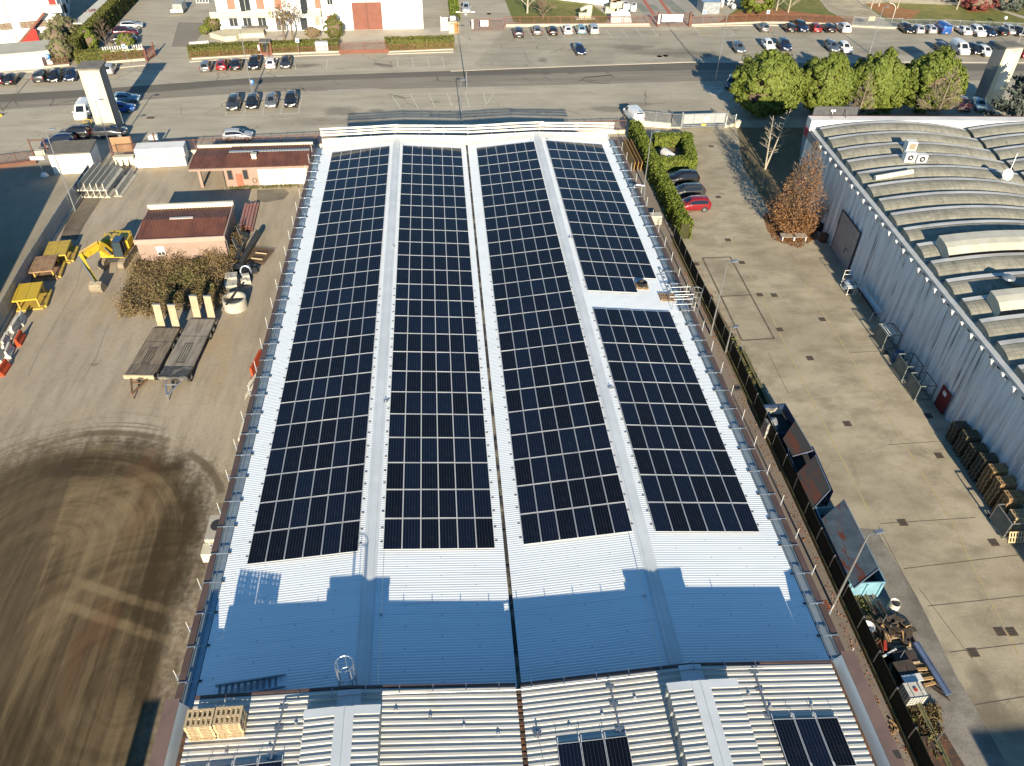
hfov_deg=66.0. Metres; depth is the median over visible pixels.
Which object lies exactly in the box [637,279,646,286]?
cable coil
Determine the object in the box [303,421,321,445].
solar panel
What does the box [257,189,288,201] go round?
oil patch
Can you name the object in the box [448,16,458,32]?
meter kiosk
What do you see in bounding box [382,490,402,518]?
solar panel
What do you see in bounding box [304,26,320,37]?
twiggy bush
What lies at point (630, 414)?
solar panel
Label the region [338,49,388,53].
gate kick plate
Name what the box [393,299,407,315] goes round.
solar panel
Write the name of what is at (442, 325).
solar panel
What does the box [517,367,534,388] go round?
solar panel
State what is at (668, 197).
laurel hedge
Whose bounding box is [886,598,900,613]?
white drum
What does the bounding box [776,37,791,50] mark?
parked car
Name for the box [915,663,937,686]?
broken pallet
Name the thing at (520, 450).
solar panel
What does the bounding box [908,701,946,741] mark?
gravel weeds
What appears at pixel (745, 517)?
solar panel
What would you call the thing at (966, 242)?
roof light cover
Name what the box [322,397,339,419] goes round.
solar panel
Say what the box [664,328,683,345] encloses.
solar panel
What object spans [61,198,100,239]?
asphalt patch
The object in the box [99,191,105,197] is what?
precast beam
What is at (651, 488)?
solar panel
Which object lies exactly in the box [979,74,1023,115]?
cedar tree
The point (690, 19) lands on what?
gate pillar
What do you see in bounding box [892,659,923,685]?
site table
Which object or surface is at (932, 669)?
blue beam
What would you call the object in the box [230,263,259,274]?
plastic sheeting
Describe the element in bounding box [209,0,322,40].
white house
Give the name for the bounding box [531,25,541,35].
parked car
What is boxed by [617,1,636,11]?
material sacks
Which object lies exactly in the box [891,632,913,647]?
timber pieces
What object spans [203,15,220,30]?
round bush
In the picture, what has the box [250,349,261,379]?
orange barrier board
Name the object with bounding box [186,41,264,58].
clipped hedge
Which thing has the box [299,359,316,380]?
solar panel
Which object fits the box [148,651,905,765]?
ribbed roof building
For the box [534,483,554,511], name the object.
solar panel
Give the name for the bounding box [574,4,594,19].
cream sculpture
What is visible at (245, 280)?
concrete cover
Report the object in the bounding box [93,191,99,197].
precast beam
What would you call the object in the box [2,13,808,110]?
tar seam
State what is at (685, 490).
solar panel
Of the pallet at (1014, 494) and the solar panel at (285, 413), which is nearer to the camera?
the solar panel at (285, 413)
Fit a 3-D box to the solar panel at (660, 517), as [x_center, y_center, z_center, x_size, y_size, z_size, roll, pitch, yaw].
[8.773,8.030,47.185,1.247,0.134,2.235,-2,41,-4]
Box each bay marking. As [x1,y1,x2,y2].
[116,27,764,115]
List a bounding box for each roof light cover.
[935,230,1023,258]
[986,287,1023,316]
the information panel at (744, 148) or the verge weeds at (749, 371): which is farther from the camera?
the information panel at (744, 148)
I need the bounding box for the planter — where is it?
[763,211,814,241]
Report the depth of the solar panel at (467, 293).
65.91 m
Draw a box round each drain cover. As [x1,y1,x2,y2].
[805,356,813,360]
[822,600,830,609]
[842,421,851,426]
[881,350,889,354]
[897,519,908,525]
[923,413,932,417]
[934,453,943,458]
[966,648,980,657]
[987,539,999,545]
[993,627,1006,635]
[1005,627,1018,635]
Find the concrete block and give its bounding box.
[224,272,238,291]
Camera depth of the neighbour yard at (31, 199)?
95.59 m
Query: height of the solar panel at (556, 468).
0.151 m
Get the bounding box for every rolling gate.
[340,41,385,53]
[474,17,504,29]
[650,13,689,25]
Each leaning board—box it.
[232,235,238,250]
[236,224,242,238]
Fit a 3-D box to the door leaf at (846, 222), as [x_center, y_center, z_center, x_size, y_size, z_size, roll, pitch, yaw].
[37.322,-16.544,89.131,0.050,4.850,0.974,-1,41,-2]
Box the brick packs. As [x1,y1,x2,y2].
[605,0,621,12]
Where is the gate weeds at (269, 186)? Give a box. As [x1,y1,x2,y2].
[221,184,303,189]
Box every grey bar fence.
[640,110,672,127]
[670,113,681,127]
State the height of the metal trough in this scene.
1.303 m
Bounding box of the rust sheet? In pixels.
[921,733,964,765]
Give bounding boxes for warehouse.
[174,132,844,707]
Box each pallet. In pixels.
[183,708,215,729]
[184,711,214,730]
[185,713,214,731]
[186,714,213,733]
[187,731,214,735]
[188,733,215,737]
[188,733,216,741]
[189,734,216,738]
[212,705,243,726]
[213,709,243,728]
[213,710,244,730]
[215,712,245,731]
[215,714,245,732]
[216,717,246,736]
[217,713,246,734]
[217,718,247,738]
[635,282,648,289]
[658,293,675,300]
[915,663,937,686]
[951,422,969,430]
[952,421,970,428]
[959,433,977,441]
[961,431,980,438]
[961,433,979,440]
[962,429,980,437]
[969,443,988,451]
[969,445,986,452]
[978,454,998,462]
[979,452,999,461]
[985,467,1005,476]
[987,465,1007,473]
[988,463,1008,472]
[993,479,1013,487]
[993,480,1013,489]
[994,478,1015,486]
[995,476,1015,485]
[997,499,1018,508]
[1000,497,1020,506]
[1002,494,1023,503]
[1003,490,1023,499]
[1003,492,1023,501]
[1007,531,1023,542]
[1009,509,1023,519]
[1009,511,1023,520]
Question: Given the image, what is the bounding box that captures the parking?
[474,28,1023,66]
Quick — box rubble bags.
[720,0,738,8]
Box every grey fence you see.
[851,16,902,28]
[902,19,1023,28]
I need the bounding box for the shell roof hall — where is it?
[794,115,1023,508]
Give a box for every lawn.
[505,0,608,22]
[721,0,848,21]
[866,3,1023,25]
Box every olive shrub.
[38,24,67,39]
[45,37,72,62]
[46,13,79,37]
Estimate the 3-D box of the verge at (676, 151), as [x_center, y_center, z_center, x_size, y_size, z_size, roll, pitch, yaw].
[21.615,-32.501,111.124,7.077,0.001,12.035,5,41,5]
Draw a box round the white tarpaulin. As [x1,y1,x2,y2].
[611,11,631,22]
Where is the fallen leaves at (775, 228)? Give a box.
[763,207,814,247]
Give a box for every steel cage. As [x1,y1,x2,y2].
[873,323,902,349]
[892,353,923,380]
[904,372,936,400]
[989,504,1023,538]
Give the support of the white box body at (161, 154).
on the yard at (112, 493)
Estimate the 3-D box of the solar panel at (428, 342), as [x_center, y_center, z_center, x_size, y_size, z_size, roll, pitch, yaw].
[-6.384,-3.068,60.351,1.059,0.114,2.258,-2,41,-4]
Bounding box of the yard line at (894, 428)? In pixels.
[731,240,1019,654]
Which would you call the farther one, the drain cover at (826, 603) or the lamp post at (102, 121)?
the lamp post at (102, 121)
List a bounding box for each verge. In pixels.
[652,144,681,156]
[672,242,927,736]
[737,127,818,239]
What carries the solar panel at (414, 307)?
on the warehouse
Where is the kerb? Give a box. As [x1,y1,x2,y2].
[450,61,1023,70]
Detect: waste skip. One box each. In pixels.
[764,403,812,456]
[785,446,832,508]
[814,499,885,596]
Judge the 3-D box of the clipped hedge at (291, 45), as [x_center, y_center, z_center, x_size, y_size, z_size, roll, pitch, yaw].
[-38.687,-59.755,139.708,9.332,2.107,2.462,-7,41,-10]
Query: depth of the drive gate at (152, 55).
135.21 m
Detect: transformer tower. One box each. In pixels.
[75,60,123,125]
[974,41,1023,103]
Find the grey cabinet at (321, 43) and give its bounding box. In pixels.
[315,41,328,50]
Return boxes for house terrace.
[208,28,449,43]
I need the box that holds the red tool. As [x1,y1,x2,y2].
[882,641,886,652]
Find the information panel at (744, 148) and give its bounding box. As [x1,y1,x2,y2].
[739,147,748,155]
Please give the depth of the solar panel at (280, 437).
52.86 m
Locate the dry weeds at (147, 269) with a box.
[105,242,236,319]
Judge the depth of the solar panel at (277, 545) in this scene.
45.89 m
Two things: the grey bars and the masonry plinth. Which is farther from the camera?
the masonry plinth
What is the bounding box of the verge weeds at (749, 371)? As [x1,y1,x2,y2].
[731,335,950,764]
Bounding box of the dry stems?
[222,223,249,263]
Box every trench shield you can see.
[11,281,51,311]
[28,255,65,281]
[43,240,78,263]
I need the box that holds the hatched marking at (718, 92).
[702,87,724,96]
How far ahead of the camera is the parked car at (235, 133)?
110.56 m
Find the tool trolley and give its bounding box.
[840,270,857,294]
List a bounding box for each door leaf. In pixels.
[831,212,845,251]
[834,216,849,256]
[837,221,852,261]
[840,225,855,266]
[844,229,859,271]
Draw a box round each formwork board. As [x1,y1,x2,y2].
[622,139,635,170]
[626,139,638,170]
[630,139,642,170]
[633,139,645,169]
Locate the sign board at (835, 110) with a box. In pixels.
[812,106,858,117]
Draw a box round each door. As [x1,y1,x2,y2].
[48,0,55,4]
[235,174,243,186]
[238,0,250,10]
[257,169,283,184]
[276,18,286,30]
[282,168,306,183]
[299,0,307,13]
[299,17,307,29]
[454,22,458,32]
[830,209,860,272]
[934,384,951,414]
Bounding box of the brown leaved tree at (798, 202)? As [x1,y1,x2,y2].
[766,141,829,234]
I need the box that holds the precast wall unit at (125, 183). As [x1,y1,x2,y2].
[114,169,136,196]
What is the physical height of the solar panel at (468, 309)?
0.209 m
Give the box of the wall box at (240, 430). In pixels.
[238,421,243,440]
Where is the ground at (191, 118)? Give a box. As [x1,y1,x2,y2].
[0,0,1023,163]
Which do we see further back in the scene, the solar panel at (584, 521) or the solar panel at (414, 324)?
the solar panel at (414, 324)
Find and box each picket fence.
[0,151,36,167]
[109,133,315,159]
[315,119,626,147]
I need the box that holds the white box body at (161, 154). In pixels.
[133,141,188,167]
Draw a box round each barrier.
[0,347,4,363]
[0,359,11,376]
[1,332,10,348]
[4,342,14,358]
[5,324,16,339]
[8,317,19,333]
[14,330,26,346]
[18,310,26,326]
[248,372,256,388]
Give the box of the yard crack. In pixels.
[28,242,104,376]
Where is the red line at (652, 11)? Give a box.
[642,0,670,14]
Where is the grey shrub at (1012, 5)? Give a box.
[992,0,1023,11]
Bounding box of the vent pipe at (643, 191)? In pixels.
[632,184,644,199]
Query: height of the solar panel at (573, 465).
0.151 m
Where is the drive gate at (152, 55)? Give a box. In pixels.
[143,42,155,61]
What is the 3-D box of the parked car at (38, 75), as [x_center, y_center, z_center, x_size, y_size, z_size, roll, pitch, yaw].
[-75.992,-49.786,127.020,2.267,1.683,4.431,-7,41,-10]
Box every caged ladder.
[334,655,357,685]
[669,287,702,314]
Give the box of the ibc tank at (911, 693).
[898,681,928,706]
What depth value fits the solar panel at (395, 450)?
51.31 m
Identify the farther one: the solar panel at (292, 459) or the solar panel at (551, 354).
the solar panel at (551, 354)
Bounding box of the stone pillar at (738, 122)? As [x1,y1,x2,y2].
[734,119,741,127]
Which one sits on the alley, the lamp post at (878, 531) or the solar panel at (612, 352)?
the lamp post at (878, 531)
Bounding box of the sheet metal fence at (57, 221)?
[0,164,88,337]
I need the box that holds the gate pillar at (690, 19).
[688,12,692,26]
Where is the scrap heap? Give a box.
[876,613,917,646]
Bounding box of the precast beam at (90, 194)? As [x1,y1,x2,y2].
[87,191,93,197]
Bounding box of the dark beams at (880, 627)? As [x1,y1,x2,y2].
[863,611,902,640]
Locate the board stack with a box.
[889,649,919,664]
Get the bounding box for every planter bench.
[780,233,795,240]
[792,233,807,240]
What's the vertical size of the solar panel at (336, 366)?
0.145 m
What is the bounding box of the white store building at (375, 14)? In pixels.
[319,0,422,30]
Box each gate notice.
[480,20,487,25]
[661,14,683,21]
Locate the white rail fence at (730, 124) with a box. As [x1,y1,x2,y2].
[724,114,736,127]
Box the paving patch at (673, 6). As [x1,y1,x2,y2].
[637,0,686,14]
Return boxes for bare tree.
[93,18,113,46]
[267,0,291,39]
[275,0,303,39]
[521,0,534,13]
[531,0,556,18]
[759,109,790,169]
[847,72,879,115]
[916,66,967,115]
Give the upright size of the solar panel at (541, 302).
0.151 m
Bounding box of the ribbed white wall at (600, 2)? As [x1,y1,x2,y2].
[565,0,608,5]
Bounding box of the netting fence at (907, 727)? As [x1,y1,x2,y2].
[672,226,933,765]
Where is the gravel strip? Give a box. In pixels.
[822,504,1007,765]
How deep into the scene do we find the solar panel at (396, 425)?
53.06 m
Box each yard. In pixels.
[0,161,302,765]
[0,163,80,300]
[625,122,1023,765]
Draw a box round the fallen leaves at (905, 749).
[671,247,912,763]
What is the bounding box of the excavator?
[78,230,137,291]
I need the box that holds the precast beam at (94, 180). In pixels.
[89,162,107,190]
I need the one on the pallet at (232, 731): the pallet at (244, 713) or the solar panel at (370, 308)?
the pallet at (244, 713)
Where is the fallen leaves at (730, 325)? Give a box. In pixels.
[694,260,771,402]
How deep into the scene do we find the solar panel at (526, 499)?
48.73 m
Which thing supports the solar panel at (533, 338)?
on the warehouse
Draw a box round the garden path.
[993,7,1023,18]
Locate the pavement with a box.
[0,23,953,72]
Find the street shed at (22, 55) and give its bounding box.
[0,39,54,70]
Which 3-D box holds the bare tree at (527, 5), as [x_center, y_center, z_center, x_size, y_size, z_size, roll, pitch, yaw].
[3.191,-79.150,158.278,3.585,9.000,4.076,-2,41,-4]
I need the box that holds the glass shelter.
[696,0,721,13]
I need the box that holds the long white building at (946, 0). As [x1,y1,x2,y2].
[925,0,966,2]
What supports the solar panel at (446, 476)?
on the warehouse
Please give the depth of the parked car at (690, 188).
100.33 m
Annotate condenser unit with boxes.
[901,150,917,162]
[903,139,917,150]
[915,153,927,163]
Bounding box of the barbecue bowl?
[866,620,875,632]
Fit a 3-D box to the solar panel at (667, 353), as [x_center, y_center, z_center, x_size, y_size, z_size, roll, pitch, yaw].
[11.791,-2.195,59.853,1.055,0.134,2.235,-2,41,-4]
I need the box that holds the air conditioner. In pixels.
[200,515,219,561]
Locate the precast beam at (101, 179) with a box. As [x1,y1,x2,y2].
[95,162,113,190]
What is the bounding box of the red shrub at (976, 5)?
[960,0,1000,11]
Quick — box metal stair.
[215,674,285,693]
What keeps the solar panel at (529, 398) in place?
on the warehouse
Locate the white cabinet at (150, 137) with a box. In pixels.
[148,134,159,141]
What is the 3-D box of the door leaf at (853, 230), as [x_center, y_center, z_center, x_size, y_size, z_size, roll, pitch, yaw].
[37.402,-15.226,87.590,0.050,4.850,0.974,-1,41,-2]
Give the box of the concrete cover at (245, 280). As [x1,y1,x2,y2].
[240,273,250,285]
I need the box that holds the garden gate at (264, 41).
[257,39,272,54]
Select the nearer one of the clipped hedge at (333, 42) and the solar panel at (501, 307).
the solar panel at (501, 307)
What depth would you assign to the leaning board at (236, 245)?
87.55 m
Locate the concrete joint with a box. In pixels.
[702,257,1023,704]
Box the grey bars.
[924,679,949,700]
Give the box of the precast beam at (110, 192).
[105,171,125,197]
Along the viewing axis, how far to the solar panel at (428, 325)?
62.06 m
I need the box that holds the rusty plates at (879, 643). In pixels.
[873,632,883,652]
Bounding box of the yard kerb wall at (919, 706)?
[741,350,951,765]
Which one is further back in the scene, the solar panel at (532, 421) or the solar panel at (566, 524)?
the solar panel at (532, 421)
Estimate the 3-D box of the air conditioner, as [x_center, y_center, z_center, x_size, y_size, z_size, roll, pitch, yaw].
[-18.689,9.886,50.194,1.540,1.240,2.900,-2,41,-4]
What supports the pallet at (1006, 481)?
on the pallet at (1004, 482)
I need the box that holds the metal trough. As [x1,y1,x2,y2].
[853,284,882,320]
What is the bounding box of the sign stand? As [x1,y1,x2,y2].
[29,156,48,177]
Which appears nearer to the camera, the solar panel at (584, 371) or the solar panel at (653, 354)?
the solar panel at (584, 371)
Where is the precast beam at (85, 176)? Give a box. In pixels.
[77,162,95,190]
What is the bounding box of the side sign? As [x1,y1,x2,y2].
[803,126,819,150]
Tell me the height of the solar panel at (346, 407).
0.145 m
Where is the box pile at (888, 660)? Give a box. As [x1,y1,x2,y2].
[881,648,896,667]
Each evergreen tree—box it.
[728,48,805,118]
[800,50,859,113]
[852,46,913,115]
[902,45,968,114]
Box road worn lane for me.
[0,70,1023,109]
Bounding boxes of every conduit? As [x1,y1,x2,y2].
[267,701,287,760]
[606,681,623,731]
[749,666,772,717]
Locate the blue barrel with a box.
[889,350,904,361]
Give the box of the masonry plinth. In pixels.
[113,154,134,165]
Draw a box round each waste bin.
[816,221,823,231]
[819,232,828,242]
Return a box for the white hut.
[45,139,101,174]
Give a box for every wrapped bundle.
[760,417,778,437]
[764,404,772,413]
[772,408,781,413]
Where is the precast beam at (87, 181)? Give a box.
[83,162,101,190]
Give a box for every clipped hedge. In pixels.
[66,0,136,60]
[73,45,143,63]
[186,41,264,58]
[267,38,319,52]
[322,37,340,50]
[384,34,454,50]
[448,0,460,20]
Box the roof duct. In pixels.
[873,169,913,179]
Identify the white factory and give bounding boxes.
[0,0,69,43]
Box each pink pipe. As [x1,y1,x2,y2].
[239,203,246,227]
[242,204,249,226]
[245,203,252,229]
[248,202,256,229]
[250,202,258,231]
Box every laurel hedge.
[628,118,694,239]
[652,131,698,170]
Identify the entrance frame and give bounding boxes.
[27,138,47,155]
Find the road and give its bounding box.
[0,63,1023,101]
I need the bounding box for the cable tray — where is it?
[658,267,670,291]
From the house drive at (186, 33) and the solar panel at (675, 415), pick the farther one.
the house drive at (186, 33)
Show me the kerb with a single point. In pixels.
(664, 62)
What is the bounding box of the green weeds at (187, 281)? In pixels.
[147,257,218,303]
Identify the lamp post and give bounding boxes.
[45,128,75,210]
[95,98,112,153]
[239,26,251,91]
[456,9,474,90]
[460,79,464,124]
[643,130,659,186]
[710,259,737,334]
[714,9,734,83]
[725,325,738,352]
[831,528,883,607]
[869,6,888,52]
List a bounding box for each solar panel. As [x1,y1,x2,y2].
[233,758,257,765]
[246,531,270,564]
[252,502,275,532]
[258,474,281,502]
[258,755,282,765]
[264,448,285,475]
[265,529,288,561]
[269,424,290,449]
[271,499,293,530]
[274,402,294,425]
[277,472,297,500]
[279,381,298,402]
[282,446,301,473]
[283,361,302,381]
[284,527,306,559]
[287,342,305,361]
[287,423,305,447]
[289,497,310,528]
[291,324,308,343]
[291,400,309,423]
[294,470,314,498]
[295,308,311,325]
[295,379,313,401]
[298,292,314,308]
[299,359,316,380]
[299,445,317,471]
[303,277,317,292]
[303,340,319,360]
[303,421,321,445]
[303,525,324,557]
[306,323,322,341]
[307,398,324,421]
[307,495,327,526]
[310,306,325,323]
[310,377,327,399]
[311,468,331,496]
[313,290,327,307]
[314,358,330,378]
[315,443,334,469]
[316,275,330,291]
[317,339,333,358]
[319,419,337,443]
[320,321,335,339]
[321,523,341,555]
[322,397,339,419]
[323,305,338,322]
[325,376,342,397]
[325,493,344,523]
[326,289,340,305]
[328,356,344,376]
[329,466,347,494]
[331,337,346,356]
[332,441,350,467]
[334,320,349,338]
[335,417,352,441]
[337,303,351,320]
[338,395,354,418]
[339,287,352,303]
[340,521,362,553]
[341,374,356,395]
[343,354,358,374]
[343,491,364,521]
[345,336,360,355]
[346,464,366,492]
[348,318,362,336]
[348,439,368,465]
[350,302,364,319]
[351,415,370,440]
[352,286,365,302]
[353,393,372,416]
[356,372,373,394]
[358,353,375,373]
[360,334,376,353]
[362,317,378,334]
[363,300,378,317]
[365,285,380,300]
[380,519,401,549]
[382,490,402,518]
[383,463,403,489]
[385,438,404,462]
[386,414,404,437]
[387,392,405,413]
[388,371,405,391]
[389,352,406,370]
[390,333,406,351]
[393,284,408,299]
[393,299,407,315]
[394,316,407,332]
[402,519,420,549]
[403,490,420,517]
[404,438,420,462]
[404,463,420,489]
[405,414,420,437]
[406,371,420,391]
[406,392,420,413]
[407,334,420,351]
[407,352,420,371]
[408,300,421,315]
[408,316,421,333]
[409,284,421,299]
[421,392,436,413]
[421,414,436,437]
[421,438,437,462]
[421,463,437,489]
[421,490,438,517]
[421,519,438,548]
[422,284,434,299]
[422,300,434,316]
[422,316,434,333]
[422,334,435,351]
[422,352,435,371]
[422,372,436,391]
[435,285,447,300]
[435,300,448,316]
[435,317,448,333]
[436,334,449,352]
[436,352,450,371]
[436,372,451,392]
[437,393,452,413]
[437,414,453,437]
[438,438,454,462]
[438,463,455,489]
[439,490,456,517]
[439,518,457,548]
[448,285,460,300]
[448,301,461,316]
[449,317,462,334]
[450,334,463,352]
[450,353,465,371]
[451,372,466,392]
[452,393,467,414]
[453,415,469,437]
[454,438,470,462]
[455,463,472,489]
[456,490,474,517]
[457,518,476,548]
[460,286,473,300]
[461,301,476,317]
[462,317,476,334]
[464,335,479,352]
[465,353,481,371]
[466,372,482,392]
[467,393,485,414]
[469,415,487,437]
[470,438,489,462]
[472,463,492,489]
[473,490,494,517]
[475,518,497,548]
[490,269,504,284]
[493,283,506,299]
[493,299,508,315]
[495,315,511,332]
[497,332,513,350]
[499,350,516,370]
[502,369,519,390]
[503,267,517,282]
[503,389,522,412]
[505,282,519,298]
[506,411,525,435]
[508,297,522,314]
[508,434,529,459]
[510,313,524,331]
[511,458,532,485]
[512,330,527,349]
[514,485,536,514]
[515,348,530,368]
[516,266,529,281]
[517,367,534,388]
[518,280,532,296]
[518,513,540,544]
[520,296,535,312]
[520,388,537,410]
[523,312,538,329]
[523,409,541,433]
[526,329,541,347]
[527,432,545,457]
[528,265,542,279]
[529,347,545,366]
[530,279,545,295]
[530,456,549,483]
[532,366,549,386]
[533,294,548,311]
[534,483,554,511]
[535,386,553,408]
[536,310,552,328]
[538,511,559,542]
[539,407,557,431]
[540,263,554,278]
[540,327,555,345]
[542,430,561,455]
[543,277,558,293]
[543,345,559,364]
[546,292,561,309]
[546,364,564,385]
[546,455,566,481]
[550,308,565,326]
[550,384,568,406]
[551,480,571,509]
[552,262,568,276]
[553,325,569,344]
[554,405,573,429]
[555,509,577,539]
[556,276,571,291]
[557,343,574,363]
[557,736,583,765]
[558,428,578,453]
[559,291,575,307]
[561,362,578,383]
[563,307,580,324]
[563,452,583,479]
[565,382,583,404]
[567,324,583,342]
[568,478,589,507]
[569,404,589,427]
[571,341,589,361]
[573,506,595,537]
[574,426,594,451]
[575,360,593,381]
[579,450,600,477]
[580,380,599,402]
[581,734,607,765]
[582,275,599,290]
[585,402,605,425]
[585,476,607,505]
[590,424,611,449]
[590,504,613,535]
[592,308,609,324]
[596,276,612,291]
[596,325,615,342]
[596,448,618,475]
[601,343,621,361]
[602,474,625,503]
[604,730,632,765]
[606,309,623,325]
[607,361,627,381]
[608,277,624,291]
[608,502,633,533]
[611,326,629,343]
[613,381,633,402]
[616,343,635,361]
[618,403,640,424]
[619,309,636,326]
[621,277,637,292]
[622,362,641,381]
[624,326,642,343]
[626,425,647,448]
[628,382,648,402]
[630,344,649,362]
[631,449,655,474]
[632,310,649,326]
[634,403,655,425]
[636,362,655,382]
[638,327,656,344]
[638,475,663,501]
[641,425,663,449]
[642,382,663,403]
[644,344,663,362]
[645,311,662,327]
[646,502,672,531]
[649,403,670,425]
[649,449,671,474]
[650,363,670,382]
[651,327,669,344]
[656,475,680,502]
[657,311,676,327]
[657,345,676,363]
[657,383,678,403]
[657,426,679,449]
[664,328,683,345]
[664,363,684,382]
[664,404,686,425]
[664,450,687,474]
[665,503,690,531]
[671,345,690,363]
[671,383,692,403]
[672,426,694,449]
[673,475,697,502]
[678,364,698,383]
[679,404,701,426]
[680,450,704,475]
[682,503,707,531]
[686,383,707,404]
[687,426,710,450]
[689,476,714,502]
[694,405,716,426]
[696,450,720,475]
[698,503,724,531]
[702,427,725,450]
[705,476,730,502]
[712,451,736,475]
[715,503,742,531]
[721,476,747,502]
[732,503,759,531]
[771,712,809,765]
[793,712,832,765]
[815,712,855,765]
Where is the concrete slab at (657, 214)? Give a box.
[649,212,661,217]
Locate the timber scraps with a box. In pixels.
[889,719,898,733]
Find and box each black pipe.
[233,232,248,262]
[235,249,244,273]
[237,230,260,262]
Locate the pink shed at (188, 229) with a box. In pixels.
[133,201,236,262]
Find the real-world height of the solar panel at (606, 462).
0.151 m
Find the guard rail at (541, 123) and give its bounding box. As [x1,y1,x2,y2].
[320,121,613,139]
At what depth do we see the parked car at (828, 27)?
154.33 m
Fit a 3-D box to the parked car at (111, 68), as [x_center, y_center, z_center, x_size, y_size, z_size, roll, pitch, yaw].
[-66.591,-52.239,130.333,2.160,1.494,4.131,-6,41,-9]
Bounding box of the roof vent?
[1002,274,1023,287]
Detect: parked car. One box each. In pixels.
[0,72,20,84]
[31,69,49,82]
[40,132,77,148]
[46,67,63,82]
[57,124,91,139]
[63,67,78,81]
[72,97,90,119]
[91,123,127,138]
[105,63,117,73]
[109,33,137,44]
[112,26,138,35]
[114,91,140,103]
[116,101,135,112]
[119,20,142,28]
[199,60,213,71]
[215,59,229,70]
[221,128,252,141]
[225,93,241,110]
[229,58,243,70]
[244,92,260,108]
[247,54,261,69]
[263,92,278,107]
[265,57,277,68]
[279,54,291,68]
[283,90,298,107]
[461,2,470,12]
[512,26,523,37]
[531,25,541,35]
[546,25,557,35]
[561,24,572,34]
[572,42,585,55]
[575,24,585,33]
[587,23,599,34]
[623,105,644,120]
[668,169,699,185]
[675,182,706,196]
[681,195,711,212]
[725,74,732,88]
[731,40,745,53]
[756,22,770,31]
[761,37,775,49]
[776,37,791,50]
[782,22,796,32]
[793,19,808,32]
[807,22,821,32]
[821,23,836,32]
[823,39,839,51]
[835,22,851,32]
[837,40,852,53]
[898,21,914,33]
[912,24,925,33]
[923,24,937,33]
[933,20,952,33]
[933,41,950,49]
[949,38,970,54]
[954,25,972,35]
[956,96,972,111]
[968,42,982,54]
[969,24,986,36]
[971,97,988,110]
[979,44,992,56]
[982,24,996,36]
[986,40,994,49]
[993,26,1009,35]
[1001,23,1015,34]
[1014,25,1023,36]
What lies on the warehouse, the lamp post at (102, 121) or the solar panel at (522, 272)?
the solar panel at (522, 272)
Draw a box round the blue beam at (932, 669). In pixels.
[913,641,951,695]
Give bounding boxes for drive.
[172,22,203,46]
[629,0,697,16]
[822,0,879,21]
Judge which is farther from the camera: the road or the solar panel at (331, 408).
the road
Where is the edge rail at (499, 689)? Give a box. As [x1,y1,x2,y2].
[284,660,762,702]
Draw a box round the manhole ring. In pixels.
[222,288,247,313]
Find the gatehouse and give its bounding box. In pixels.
[188,142,312,187]
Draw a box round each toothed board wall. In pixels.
[102,44,142,51]
[189,41,208,44]
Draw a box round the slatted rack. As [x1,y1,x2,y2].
[440,16,449,30]
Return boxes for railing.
[41,56,69,67]
[102,52,145,62]
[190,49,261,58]
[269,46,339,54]
[387,43,452,51]
[506,15,650,26]
[691,13,852,25]
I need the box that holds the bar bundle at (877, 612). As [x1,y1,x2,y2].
[866,600,897,634]
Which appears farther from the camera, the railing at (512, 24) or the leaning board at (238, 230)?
the railing at (512, 24)
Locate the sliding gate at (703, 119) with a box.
[680,110,728,128]
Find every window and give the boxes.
[0,23,11,29]
[19,20,46,28]
[227,170,233,179]
[228,18,238,26]
[242,18,251,25]
[242,170,248,178]
[257,18,266,24]
[314,17,320,25]
[327,0,332,4]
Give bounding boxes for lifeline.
[377,142,403,684]
[531,140,661,665]
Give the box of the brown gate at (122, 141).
[109,133,155,151]
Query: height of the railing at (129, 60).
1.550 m
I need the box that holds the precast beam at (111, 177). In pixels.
[101,162,122,190]
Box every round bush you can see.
[198,25,209,34]
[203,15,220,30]
[323,12,343,38]
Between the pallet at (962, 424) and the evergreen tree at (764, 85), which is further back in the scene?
the evergreen tree at (764, 85)
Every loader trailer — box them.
[123,304,182,398]
[157,295,217,400]
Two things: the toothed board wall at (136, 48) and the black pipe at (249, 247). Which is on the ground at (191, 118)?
the toothed board wall at (136, 48)
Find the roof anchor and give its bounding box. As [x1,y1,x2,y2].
[533,729,544,765]
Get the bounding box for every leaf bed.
[720,8,848,22]
[865,3,920,18]
[964,8,989,11]
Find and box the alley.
[607,137,913,765]
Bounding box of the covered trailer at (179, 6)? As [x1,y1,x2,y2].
[170,0,186,12]
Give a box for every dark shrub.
[75,27,99,48]
[115,33,135,45]
[739,0,775,12]
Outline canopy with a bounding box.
[72,0,106,23]
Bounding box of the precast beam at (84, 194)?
[81,191,87,197]
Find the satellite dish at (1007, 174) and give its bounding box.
[1003,153,1017,180]
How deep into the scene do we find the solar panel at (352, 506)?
47.68 m
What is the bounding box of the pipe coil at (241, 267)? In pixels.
[239,265,251,275]
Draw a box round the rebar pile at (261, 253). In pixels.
[245,247,273,264]
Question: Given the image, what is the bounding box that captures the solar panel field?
[306,140,656,289]
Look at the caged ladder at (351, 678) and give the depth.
36.64 m
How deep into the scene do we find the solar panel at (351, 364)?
58.13 m
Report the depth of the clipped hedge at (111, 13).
144.63 m
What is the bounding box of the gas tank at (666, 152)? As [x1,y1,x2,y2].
[660,148,675,156]

